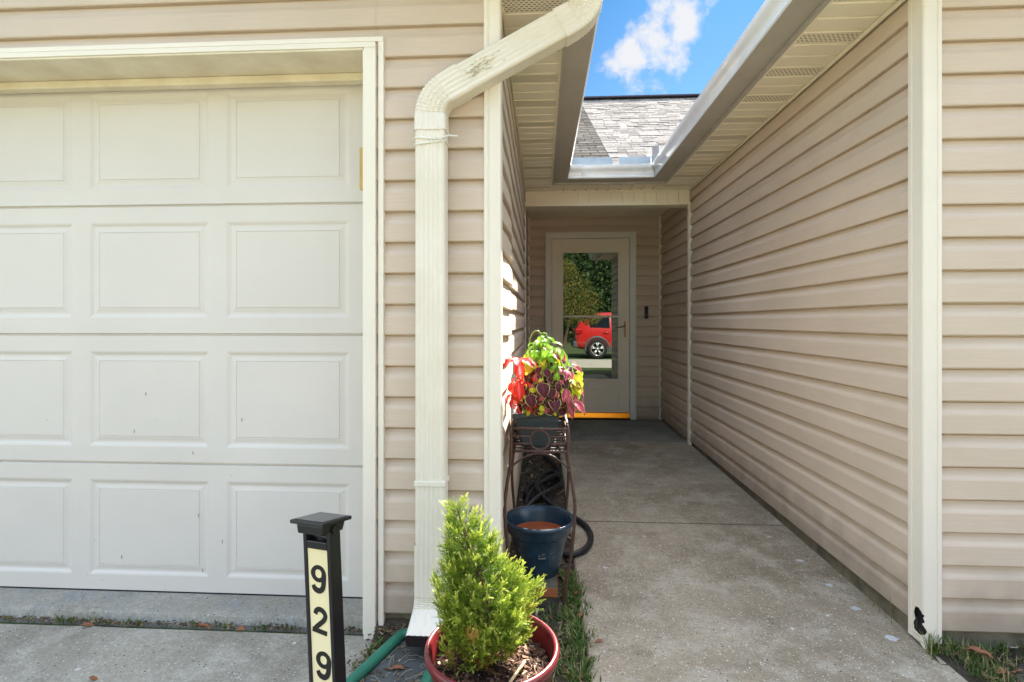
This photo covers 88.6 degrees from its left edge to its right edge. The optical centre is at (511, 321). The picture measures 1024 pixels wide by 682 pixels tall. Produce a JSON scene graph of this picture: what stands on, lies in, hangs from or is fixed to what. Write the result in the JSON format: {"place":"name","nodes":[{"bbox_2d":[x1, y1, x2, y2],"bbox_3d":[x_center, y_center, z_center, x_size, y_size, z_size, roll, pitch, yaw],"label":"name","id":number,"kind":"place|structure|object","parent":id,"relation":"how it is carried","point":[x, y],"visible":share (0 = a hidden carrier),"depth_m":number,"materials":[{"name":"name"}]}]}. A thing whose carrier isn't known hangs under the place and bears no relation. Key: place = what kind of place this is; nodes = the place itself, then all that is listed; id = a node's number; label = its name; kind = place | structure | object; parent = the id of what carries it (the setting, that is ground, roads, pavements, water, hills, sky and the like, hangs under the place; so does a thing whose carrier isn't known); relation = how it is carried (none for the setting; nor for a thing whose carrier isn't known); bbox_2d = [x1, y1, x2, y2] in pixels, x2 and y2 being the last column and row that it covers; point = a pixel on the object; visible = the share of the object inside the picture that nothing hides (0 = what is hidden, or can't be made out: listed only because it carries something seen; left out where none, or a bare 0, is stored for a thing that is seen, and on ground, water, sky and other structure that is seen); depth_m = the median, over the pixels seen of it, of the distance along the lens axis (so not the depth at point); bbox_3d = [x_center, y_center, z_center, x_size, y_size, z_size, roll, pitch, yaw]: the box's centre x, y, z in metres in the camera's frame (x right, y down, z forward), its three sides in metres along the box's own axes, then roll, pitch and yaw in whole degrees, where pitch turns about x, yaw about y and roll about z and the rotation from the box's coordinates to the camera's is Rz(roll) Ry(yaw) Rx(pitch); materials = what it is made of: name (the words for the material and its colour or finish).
{"place":"outdoors","nodes":[
{"label":"outdoors","id":0,"kind":"place"},
{"bbox_2d":[0,587,363,634],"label":"garage floor","id":1,"kind":"structure","parent":0,"point":[154,607],"depth_m":2.05,"materials":[{"name":"concrete"}]},
{"bbox_2d":[0,624,371,681],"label":"driveway","id":2,"kind":"structure","parent":0,"point":[42,653],"depth_m":1.80,"materials":[{"name":"concrete"}]},
{"bbox_2d":[80,622,93,626],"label":"fallen leaf","id":3,"kind":"object","parent":2,"relation":"on","point":[87,624],"visible":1,"depth_m":1.97,"materials":[{"name":"orange plant"}]},
{"bbox_2d":[88,676,97,680],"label":"fallen leaf","id":4,"kind":"object","parent":2,"relation":"on","point":[95,678],"visible":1,"depth_m":1.68,"materials":[{"name":"brown plant"}]},
{"bbox_2d":[194,623,210,629],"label":"fallen leaf","id":5,"kind":"object","parent":2,"relation":"on","point":[203,625],"visible":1,"depth_m":1.96,"materials":[{"name":"orange plant"}]},
{"bbox_2d":[235,626,245,630],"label":"fallen leaf","id":6,"kind":"object","parent":2,"relation":"on","point":[240,628],"visible":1,"depth_m":1.95,"materials":[{"name":"orange plant"}]},
{"bbox_2d":[0,448,575,645],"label":"ground","id":7,"kind":"structure","parent":0,"point":[225,630],"depth_m":2.01,"materials":[{"name":"grey concrete"}]},
{"bbox_2d":[0,0,1023,649],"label":"house","id":8,"kind":"structure","parent":7,"relation":"on","point":[270,270],"depth_m":2.15,"materials":[{"name":"plastic"}]},
{"bbox_2d":[0,85,362,598],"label":"garage door","id":9,"kind":"structure","parent":8,"relation":"in","point":[181,270],"depth_m":2.17,"materials":[{"name":"paint"}]},
{"bbox_2d":[551,238,629,417],"bbox_3d":[0.871,0.068,5.850,0.866,1.993,0.089,0,0,3],"label":"storm door","id":10,"kind":"structure","parent":8,"relation":"in","point":[590,277],"depth_m":5.86,"materials":[{"name":"glass"}]},
{"bbox_2d":[644,306,647,318],"bbox_3d":[1.493,-0.103,5.834,0.040,0.137,0.032,0,0,3],"label":"doorbell","id":11,"kind":"object","parent":8,"relation":"attached to","point":[645,312],"visible":1,"depth_m":5.82,"materials":[{"name":"black plastic"}]},
{"bbox_2d":[524,419,686,446],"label":"porch floor","id":12,"kind":"structure","parent":0,"point":[655,430],"depth_m":5.21,"materials":[{"name":"concrete"}]},
{"bbox_2d":[584,0,764,96],"label":"sky","id":13,"kind":"structure","parent":0,"point":[641,47],"materials":[{"name":"blue"}]},
{"bbox_2d":[363,446,1023,681],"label":"garden bed","id":14,"kind":"object","parent":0,"point":[963,672],"visible":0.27,"depth_m":1.92,"materials":[{"name":"soil"}]},
{"bbox_2d":[290,512,351,681],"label":"address sign","id":15,"kind":"object","parent":14,"relation":"on","point":[320,531],"visible":1,"depth_m":1.32,"materials":[{"name":"black plastic"}]},
{"bbox_2d":[346,628,431,681],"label":"splash block","id":16,"kind":"object","parent":14,"relation":"on","point":[375,659],"depth_m":1.70,"materials":[{"name":"green plastic"}]},
{"bbox_2d":[356,642,425,681],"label":"pine straw","id":17,"kind":"object","parent":16,"relation":"on","point":[393,658],"visible":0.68,"depth_m":1.73,"materials":[{"name":"brown plant"}]},
{"bbox_2d":[390,664,404,668],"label":"fallen leaf","id":18,"kind":"object","parent":16,"relation":"on","point":[396,666],"visible":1,"depth_m":1.69,"materials":[{"name":"brown plant"}]},
{"bbox_2d":[424,610,559,681],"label":"flower pot","id":19,"kind":"object","parent":14,"relation":"on","point":[539,652],"visible":0.5,"depth_m":1.34,"materials":[{"name":"red ceramic"}]},
{"bbox_2d":[428,492,545,675],"bbox_3d":[-0.066,0.664,1.349,0.314,0.458,0.292,0,0,3],"label":"cedar shrub","id":20,"kind":"object","parent":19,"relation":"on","point":[458,603],"visible":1,"depth_m":1.31,"materials":[{"name":"green plant"}]},
{"bbox_2d":[509,660,525,681],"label":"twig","id":21,"kind":"object","parent":19,"relation":"in","point":[518,670],"visible":1,"depth_m":1.30,"materials":[{"name":"beige wood"}]},
{"bbox_2d":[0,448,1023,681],"bbox_3d":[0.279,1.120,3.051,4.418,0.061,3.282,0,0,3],"label":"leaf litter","id":22,"kind":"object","parent":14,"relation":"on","point":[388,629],"visible":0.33,"depth_m":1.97,"materials":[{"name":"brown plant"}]},
{"bbox_2d":[4,459,1023,681],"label":"grass","id":23,"kind":"structure","parent":14,"relation":"on","point":[575,630],"depth_m":1.78,"materials":[{"name":"green plant"}]},
{"bbox_2d":[963,646,997,660],"bbox_3d":[1.532,1.083,1.718,0.088,0.021,0.032,0,0,40],"label":"fallen leaf","id":24,"kind":"object","parent":23,"relation":"on","point":[979,650],"visible":1,"depth_m":1.72,"materials":[{"name":"brown plant"}]},
{"bbox_2d":[512,558,558,606],"bbox_3d":[0.094,1.111,2.251,0.201,0.042,0.335,0,0,3],"label":"paver","id":25,"kind":"object","parent":14,"relation":"on","point":[548,601],"visible":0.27,"depth_m":2.08,"materials":[{"name":"concrete"}]},
{"bbox_2d":[533,575,557,596],"bbox_3d":[0.141,1.069,2.234,0.097,0.038,0.324,0,0,3],"label":"brick","id":26,"kind":"object","parent":25,"relation":"on","point":[551,588],"visible":0.26,"depth_m":2.07,"materials":[{"name":"orange brick"}]},
{"bbox_2d":[507,505,572,579],"bbox_3d":[0.114,0.936,2.215,0.298,0.228,0.298,0,0,3],"label":"blue pot","id":27,"kind":"object","parent":26,"relation":"on","point":[539,534],"visible":0.92,"depth_m":2.14,"materials":[{"name":"ceramic"}]},
{"bbox_2d":[503,415,576,607],"bbox_3d":[0.122,0.776,2.302,0.288,0.719,0.508,0,0,3],"label":"plant stand","id":28,"kind":"object","parent":14,"relation":"on","point":[564,428],"visible":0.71,"depth_m":2.06,"materials":[{"name":"metal"}]},
{"bbox_2d":[512,404,558,446],"bbox_3d":[0.114,0.435,2.336,0.202,0.154,0.416,0,0,3],"label":"planter box","id":29,"kind":"object","parent":28,"relation":"on","point":[545,420],"visible":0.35,"depth_m":2.14,"materials":[{"name":"plastic"}]},
{"bbox_2d":[502,357,537,413],"bbox_3d":[0.036,0.269,2.123,0.168,0.259,0.223,0,0,3],"label":"coleus plant","id":30,"kind":"object","parent":29,"relation":"on","point":[516,390],"visible":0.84,"depth_m":2.08,"materials":[{"name":"red plant"}]},
{"bbox_2d":[529,330,547,353],"bbox_3d":[0.115,0.215,2.268,0.086,0.358,0.034,0,0,30],"label":"seedling stalk","id":31,"kind":"object","parent":29,"relation":"on","point":[532,334],"visible":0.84,"depth_m":2.26,"materials":[{"name":"green plant"}]},
{"bbox_2d":[518,359,572,415],"bbox_3d":[0.138,0.275,2.149,0.230,0.247,0.189,0,0,-45],"label":"coleus plant","id":32,"kind":"object","parent":29,"relation":"on","point":[546,391],"visible":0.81,"depth_m":2.10,"materials":[{"name":"purple plant"}]},
{"bbox_2d":[526,336,572,386],"bbox_3d":[0.160,0.229,2.248,0.194,0.340,0.315,0,0,3],"label":"potted plant","id":33,"kind":"object","parent":29,"relation":"on","point":[541,343],"visible":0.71,"depth_m":2.13,"materials":[{"name":"green plant"}]},
{"bbox_2d":[520,353,583,415],"bbox_3d":[0.152,0.264,2.170,0.250,0.270,0.244,0,0,44],"label":"coleus plant","id":34,"kind":"object","parent":29,"relation":"on","point":[543,364],"visible":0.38,"depth_m":2.12,"materials":[{"name":"yellow plant"}]},
{"bbox_2d":[529,347,584,419],"bbox_3d":[0.183,0.251,2.185,0.246,0.296,0.234,0,0,3],"label":"coleus plant","id":35,"kind":"object","parent":29,"relation":"on","point":[567,398],"visible":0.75,"depth_m":2.09,"materials":[{"name":"pink plant"}]},
{"bbox_2d":[524,455,593,557],"bbox_3d":[0.266,1.069,3.385,0.382,0.107,1.819,0,0,3],"label":"garden hose","id":36,"kind":"object","parent":14,"relation":"on","point":[543,494],"visible":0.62,"depth_m":3.18,"materials":[{"name":"black rubber"}]},
{"bbox_2d":[997,667,1011,674],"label":"fallen leaf","id":37,"kind":"object","parent":14,"relation":"on","point":[1000,669],"visible":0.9,"depth_m":1.65,"materials":[{"name":"brown plant"}]},
{"bbox_2d":[1012,663,1023,681],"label":"stepping stone","id":38,"kind":"object","parent":14,"relation":"on","point":[1019,678],"visible":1,"depth_m":1.64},
{"bbox_2d":[558,440,967,681],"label":"walkway","id":39,"kind":"structure","parent":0,"point":[692,564],"depth_m":2.18,"materials":[{"name":"concrete"}]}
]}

